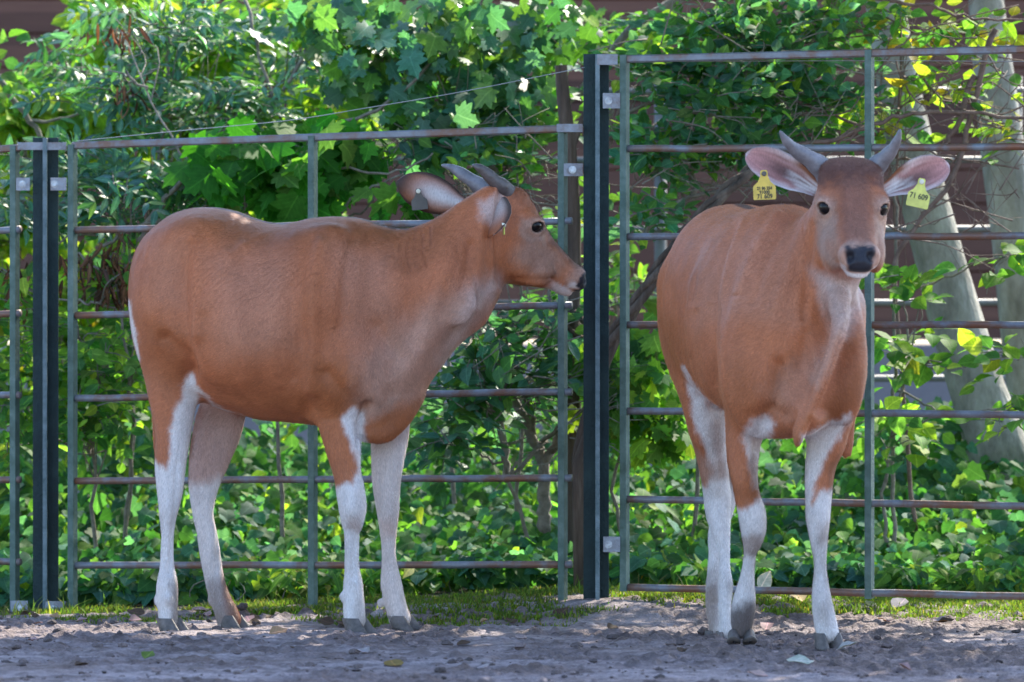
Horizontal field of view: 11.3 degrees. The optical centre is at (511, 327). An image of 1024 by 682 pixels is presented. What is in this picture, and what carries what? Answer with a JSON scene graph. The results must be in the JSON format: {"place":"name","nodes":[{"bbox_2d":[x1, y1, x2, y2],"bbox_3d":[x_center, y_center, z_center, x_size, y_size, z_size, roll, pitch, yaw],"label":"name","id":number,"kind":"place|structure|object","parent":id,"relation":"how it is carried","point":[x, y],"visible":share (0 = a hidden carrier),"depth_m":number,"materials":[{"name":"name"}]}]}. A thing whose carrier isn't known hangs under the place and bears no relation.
{"place":"outdoors","nodes":[
{"label":"outdoors","id":0,"kind":"place"},
{"bbox_2d":[126,608,144,614],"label":"fallen leaf","id":1,"kind":"object","parent":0,"point":[138,611],"visible":0.9,"depth_m":14.85,"materials":[{"name":"grey plant"}]},
{"bbox_2d":[0,341,1023,681],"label":"ground","id":2,"kind":"structure","parent":0,"point":[314,641],"depth_m":13.29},
{"bbox_2d":[0,144,29,611],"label":"steel fence","id":3,"kind":"object","parent":2,"relation":"on","point":[18,184],"visible":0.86,"depth_m":15.32,"materials":[{"name":"grey metal"}]},
{"bbox_2d":[0,29,38,93],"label":"hazel bush","id":4,"kind":"object","parent":2,"relation":"on","point":[11,63],"visible":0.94,"depth_m":16.80,"materials":[{"name":"green plant"}]},
{"bbox_2d":[33,138,58,608],"bbox_3d":[-1.387,0.197,15.325,0.076,1.522,0.068,0,0,0],"label":"fence post","id":5,"kind":"object","parent":2,"relation":"on","point":[45,384],"visible":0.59,"depth_m":15.35,"materials":[{"name":"black metal"}]},
{"bbox_2d":[18,124,582,609],"bbox_3d":[-0.627,0.139,15.075,1.740,1.447,0.056,0,0,17],"label":"steel fence","id":6,"kind":"object","parent":5,"relation":"attached to","point":[562,476],"visible":0.66,"depth_m":15.06,"materials":[{"name":"grey metal"}]},
{"bbox_2d":[50,612,58,617],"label":"fallen leaf","id":7,"kind":"object","parent":2,"relation":"on","point":[54,615],"visible":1,"depth_m":14.73,"materials":[{"name":"beige plant"}]},
{"bbox_2d":[0,237,153,547],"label":"hazel bush","id":8,"kind":"object","parent":2,"relation":"on","point":[94,421],"visible":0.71,"depth_m":15.80,"materials":[{"name":"green plant"}]},
{"bbox_2d":[74,661,87,665],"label":"fallen leaf","id":9,"kind":"object","parent":2,"relation":"on","point":[78,663],"visible":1,"depth_m":12.58,"materials":[{"name":"plant"}]},
{"bbox_2d":[0,70,167,534],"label":"sunlit bush","id":10,"kind":"object","parent":2,"relation":"on","point":[16,125],"visible":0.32,"depth_m":17.33,"materials":[{"name":"green plant"}]},
{"bbox_2d":[0,110,255,521],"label":"ash sapling","id":11,"kind":"object","parent":2,"relation":"on","point":[160,203],"visible":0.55,"depth_m":15.99,"materials":[{"name":"green plant"}]},
{"bbox_2d":[0,15,261,555],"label":"dried seed clusters","id":12,"kind":"object","parent":2,"relation":"on","point":[104,294],"visible":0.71,"depth_m":15.87,"materials":[{"name":"brown plant"}]},
{"bbox_2d":[129,614,140,620],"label":"fallen leaf","id":13,"kind":"object","parent":2,"relation":"on","point":[133,617],"visible":1,"depth_m":14.51,"materials":[{"name":"plant"}]},
{"bbox_2d":[141,651,154,658],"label":"fallen leaf","id":14,"kind":"object","parent":2,"relation":"on","point":[146,654],"visible":1,"depth_m":12.92,"materials":[{"name":"green plant"}]},
{"bbox_2d":[0,200,346,470],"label":"sunlit bush","id":15,"kind":"object","parent":2,"relation":"on","point":[89,325],"visible":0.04,"depth_m":17.46,"materials":[{"name":"green plant"}]},
{"bbox_2d":[5,0,355,219],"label":"ash sapling","id":16,"kind":"object","parent":2,"relation":"on","point":[233,98],"visible":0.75,"depth_m":16.47,"materials":[{"name":"green plant"}]},
{"bbox_2d":[192,606,208,611],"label":"fallen leaf","id":17,"kind":"object","parent":2,"relation":"on","point":[200,608],"visible":0.81,"depth_m":14.89,"materials":[{"name":"grey plant"}]},
{"bbox_2d":[204,611,211,615],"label":"fallen leaf","id":18,"kind":"object","parent":2,"relation":"on","point":[208,613],"visible":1,"depth_m":14.68,"materials":[{"name":"plant"}]},
{"bbox_2d":[31,0,391,213],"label":"sunlit bush","id":19,"kind":"object","parent":2,"relation":"on","point":[224,68],"visible":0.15,"depth_m":17.72,"materials":[{"name":"green plant"}]},
{"bbox_2d":[243,615,254,621],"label":"fallen leaf","id":20,"kind":"object","parent":2,"relation":"on","point":[248,618],"visible":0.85,"depth_m":14.48,"materials":[{"name":"plant"}]},
{"bbox_2d":[248,618,260,624],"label":"fallen leaf","id":21,"kind":"object","parent":2,"relation":"on","point":[254,619],"visible":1,"depth_m":14.40,"materials":[{"name":"brown plant"}]},
{"bbox_2d":[269,626,287,633],"bbox_3d":[-0.631,0.816,13.912,0.038,0.023,0.043,0,0,27],"label":"fallen leaf","id":22,"kind":"object","parent":2,"relation":"on","point":[275,629],"visible":1,"depth_m":13.92,"materials":[{"name":"beige plant"}]},
{"bbox_2d":[162,107,433,536],"bbox_3d":[-0.628,0.082,15.826,0.898,1.519,0.512,0,0,0],"label":"maple sapling","id":23,"kind":"object","parent":2,"relation":"on","point":[268,182],"visible":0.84,"depth_m":15.74,"materials":[{"name":"green plant"}]},
{"bbox_2d":[317,617,333,624],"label":"fallen leaf","id":24,"kind":"object","parent":2,"relation":"on","point":[327,621],"visible":1,"depth_m":14.36,"materials":[{"name":"plant"}]},
{"bbox_2d":[127,164,585,633],"bbox_3d":[-0.428,0.194,14.218,1.265,1.298,0.579,0,0,0],"label":"calf","id":25,"kind":"object","parent":2,"relation":"on","point":[347,336],"visible":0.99,"depth_m":14.05},
{"bbox_2d":[356,647,369,652],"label":"fallen leaf","id":26,"kind":"object","parent":2,"relation":"on","point":[365,650],"visible":1,"depth_m":13.07,"materials":[{"name":"white plant"}]},
{"bbox_2d":[370,609,382,616],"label":"fallen leaf","id":27,"kind":"object","parent":2,"relation":"on","point":[375,613],"visible":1,"depth_m":14.59,"materials":[{"name":"white plant"}]},
{"bbox_2d":[384,659,403,665],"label":"fallen leaf","id":28,"kind":"object","parent":2,"relation":"on","point":[396,662],"visible":1,"depth_m":12.62,"materials":[{"name":"yellow plant"}]},
{"bbox_2d":[457,640,469,644],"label":"fallen leaf","id":29,"kind":"object","parent":2,"relation":"on","point":[461,642],"visible":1,"depth_m":13.44,"materials":[{"name":"plant"}]},
{"bbox_2d":[246,0,684,514],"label":"maple sapling","id":30,"kind":"object","parent":2,"relation":"on","point":[445,46],"visible":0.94,"depth_m":16.09,"materials":[{"name":"green plant"}]},
{"bbox_2d":[8,418,944,604],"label":"undergrowth stalks","id":31,"kind":"object","parent":2,"relation":"on","point":[334,535],"visible":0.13,"depth_m":16.05,"materials":[{"name":"green plant"}]},
{"bbox_2d":[336,89,619,534],"bbox_3d":[-0.230,0.032,15.944,1.162,1.549,0.607,0,0,0],"label":"ovate leaved shrub","id":32,"kind":"object","parent":2,"relation":"on","point":[513,158],"visible":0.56,"depth_m":15.96,"materials":[{"name":"green plant"}]},
{"bbox_2d":[477,663,487,667],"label":"fallen leaf","id":33,"kind":"object","parent":2,"relation":"on","point":[484,665],"visible":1,"depth_m":12.51,"materials":[{"name":"white plant"}]},
{"bbox_2d":[0,572,1011,616],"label":"grass","id":34,"kind":"structure","parent":2,"relation":"on","point":[116,611],"depth_m":15.11,"materials":[{"name":"green plant"}]},
{"bbox_2d":[505,617,516,622],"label":"fallen leaf","id":35,"kind":"object","parent":2,"relation":"on","point":[509,620],"visible":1,"depth_m":14.47,"materials":[{"name":"plant"}]},
{"bbox_2d":[0,382,1023,608],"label":"ground cover","id":36,"kind":"object","parent":2,"relation":"on","point":[965,550],"visible":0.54,"depth_m":16.06,"materials":[{"name":"green plant"}]},
{"bbox_2d":[0,0,1023,509],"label":"timber building","id":37,"kind":"structure","parent":2,"relation":"on","point":[32,18],"depth_m":21.98,"materials":[{"name":"brown wood"}]},
{"bbox_2d":[368,267,655,541],"bbox_3d":[0.028,0.295,15.644,0.951,1.022,0.689,0,0,0],"label":"elder shrub","id":38,"kind":"object","parent":2,"relation":"on","point":[503,366],"visible":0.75,"depth_m":15.57,"materials":[{"name":"green plant"}]},
{"bbox_2d":[0,583,1023,627],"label":"moss","id":39,"kind":"object","parent":2,"relation":"on","point":[319,608],"visible":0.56,"depth_m":14.77,"materials":[{"name":"green plant"}]},
{"bbox_2d":[0,601,1023,681],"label":"soil crumbs","id":40,"kind":"object","parent":2,"relation":"on","point":[888,644],"visible":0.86,"depth_m":13.23,"materials":[{"name":"soil"}]},
{"bbox_2d":[553,607,567,615],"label":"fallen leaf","id":41,"kind":"object","parent":2,"relation":"on","point":[561,610],"visible":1,"depth_m":14.58,"materials":[{"name":"grey plant"}]},
{"bbox_2d":[555,65,582,554],"bbox_3d":[0.199,0.044,15.661,0.138,1.685,0.229,0,0,0],"label":"fence post","id":42,"kind":"object","parent":2,"relation":"on","point":[565,114],"visible":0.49,"depth_m":15.69,"materials":[{"name":"brown wood"}]},
{"bbox_2d":[586,621,597,625],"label":"fallen leaf","id":43,"kind":"object","parent":2,"relation":"on","point":[590,623],"visible":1,"depth_m":14.28,"materials":[{"name":"white plant"}]},
{"bbox_2d":[583,54,608,599],"bbox_3d":[0.242,0.046,14.825,0.073,1.665,0.068,0,0,0],"label":"fence post","id":44,"kind":"object","parent":2,"relation":"on","point":[595,335],"visible":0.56,"depth_m":14.85,"materials":[{"name":"black metal"}]},
{"bbox_2d":[79,67,584,140],"bbox_3d":[-0.538,-0.650,15.069,1.558,0.199,0.015,0,0,16],"label":"wire","id":45,"kind":"object","parent":44,"relation":"attached to","point":[333,113],"visible":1,"depth_m":15.07,"materials":[{"name":"metal"}]},
{"bbox_2d":[597,45,1023,599],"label":"steel fence","id":46,"kind":"object","parent":44,"relation":"attached to","point":[621,102],"visible":0.85,"depth_m":14.58,"materials":[{"name":"grey metal"}]},
{"bbox_2d":[690,60,1023,61],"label":"wire","id":47,"kind":"object","parent":46,"relation":"attached to","point":[860,60],"visible":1,"depth_m":14.61,"materials":[{"name":"metal"}]},
{"bbox_2d":[607,623,617,628],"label":"fallen leaf","id":48,"kind":"object","parent":2,"relation":"on","point":[610,626],"visible":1,"depth_m":14.14,"materials":[{"name":"plant"}]},
{"bbox_2d":[553,298,695,533],"bbox_3d":[0.375,0.354,15.576,0.502,0.892,0.463,0,0,0],"label":"maple sapling","id":49,"kind":"object","parent":2,"relation":"on","point":[668,440],"visible":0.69,"depth_m":15.52,"materials":[{"name":"green plant"}]},
{"bbox_2d":[345,0,949,458],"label":"hazel bush","id":50,"kind":"object","parent":2,"relation":"on","point":[605,38],"visible":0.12,"depth_m":17.01,"materials":[{"name":"green plant"}]},
{"bbox_2d":[319,76,1023,456],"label":"rail fence","id":51,"kind":"object","parent":2,"relation":"on","point":[659,246],"visible":0.02,"depth_m":18.39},
{"bbox_2d":[677,647,686,651],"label":"fallen leaf","id":52,"kind":"object","parent":2,"relation":"on","point":[681,649],"visible":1,"depth_m":13.15,"materials":[{"name":"plant"}]},
{"bbox_2d":[572,142,799,587],"bbox_3d":[0.521,0.141,15.300,0.688,1.385,0.156,0,0,0],"label":"twisted vine","id":53,"kind":"object","parent":2,"relation":"on","point":[641,295],"visible":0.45,"depth_m":15.32,"materials":[{"name":"brown plant"}]},
{"bbox_2d":[569,0,926,536],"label":"ovate leaved shrub","id":54,"kind":"object","parent":2,"relation":"on","point":[715,89],"visible":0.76,"depth_m":15.78,"materials":[{"name":"green plant"}]},
{"bbox_2d":[747,669,767,675],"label":"fallen leaf","id":55,"kind":"object","parent":2,"relation":"on","point":[759,672],"visible":1,"depth_m":12.26,"materials":[{"name":"grey plant"}]},
{"bbox_2d":[757,571,771,586],"bbox_3d":[0.747,0.748,15.269,0.045,0.055,0.013,0,0,-8],"label":"fallen leaf","id":56,"kind":"object","parent":2,"relation":"on","point":[764,579],"visible":0.88,"depth_m":15.27,"materials":[{"name":"grey plant"}]},
{"bbox_2d":[760,622,773,629],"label":"fallen leaf","id":57,"kind":"object","parent":2,"relation":"on","point":[767,626],"visible":1,"depth_m":14.16,"materials":[{"name":"plant"}]},
{"bbox_2d":[791,595,806,600],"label":"fallen leaf","id":58,"kind":"object","parent":2,"relation":"on","point":[803,597],"visible":0.54,"depth_m":14.82,"materials":[{"name":"yellow plant"}]},
{"bbox_2d":[787,654,813,663],"bbox_3d":[0.708,0.817,12.705,0.057,0.023,0.049,0,0,-22],"label":"fallen leaf","id":59,"kind":"object","parent":2,"relation":"on","point":[801,658],"visible":1,"depth_m":12.71,"materials":[{"name":"white plant"}]},
{"bbox_2d":[656,129,949,650],"bbox_3d":[0.700,0.178,13.501,0.545,1.359,1.340,0,0,-22],"label":"calf","id":60,"kind":"object","parent":2,"relation":"on","point":[761,316],"visible":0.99,"depth_m":13.20},
{"bbox_2d":[836,641,856,649],"bbox_3d":[0.856,0.815,13.223,0.048,0.026,0.047,0,0,-44],"label":"fallen leaf","id":61,"kind":"object","parent":2,"relation":"on","point":[845,644],"visible":1,"depth_m":13.23,"materials":[{"name":"white plant"}]},
{"bbox_2d":[691,0,1023,531],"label":"twiggy shrub","id":62,"kind":"object","parent":2,"relation":"on","point":[946,33],"visible":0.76,"depth_m":15.82,"materials":[{"name":"green plant"}]},
{"bbox_2d":[891,598,908,606],"bbox_3d":[1.111,0.790,14.781,0.053,0.029,0.058,0,0,0],"label":"fallen leaf","id":63,"kind":"object","parent":2,"relation":"on","point":[896,601],"visible":1,"depth_m":14.79,"materials":[{"name":"white plant"}]},
{"bbox_2d":[899,662,911,669],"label":"fallen leaf","id":64,"kind":"object","parent":2,"relation":"on","point":[906,665],"visible":1,"depth_m":12.48,"materials":[{"name":"plant"}]},
{"bbox_2d":[805,196,1023,552],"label":"beech sapling","id":65,"kind":"object","parent":2,"relation":"on","point":[913,363],"visible":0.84,"depth_m":15.74,"materials":[{"name":"green plant"}]},
{"bbox_2d":[866,0,1023,511],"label":"tree","id":66,"kind":"object","parent":2,"relation":"on","point":[962,304],"visible":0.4,"depth_m":16.70,"materials":[{"name":"grey plant"}]},
{"bbox_2d":[937,617,953,621],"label":"fallen leaf","id":67,"kind":"object","parent":2,"relation":"on","point":[943,619],"visible":1,"depth_m":14.41,"materials":[{"name":"brown plant"}]},
{"bbox_2d":[968,0,1023,397],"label":"tree","id":68,"kind":"object","parent":2,"relation":"on","point":[1010,296],"visible":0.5,"depth_m":17.27,"materials":[{"name":"grey plant"}]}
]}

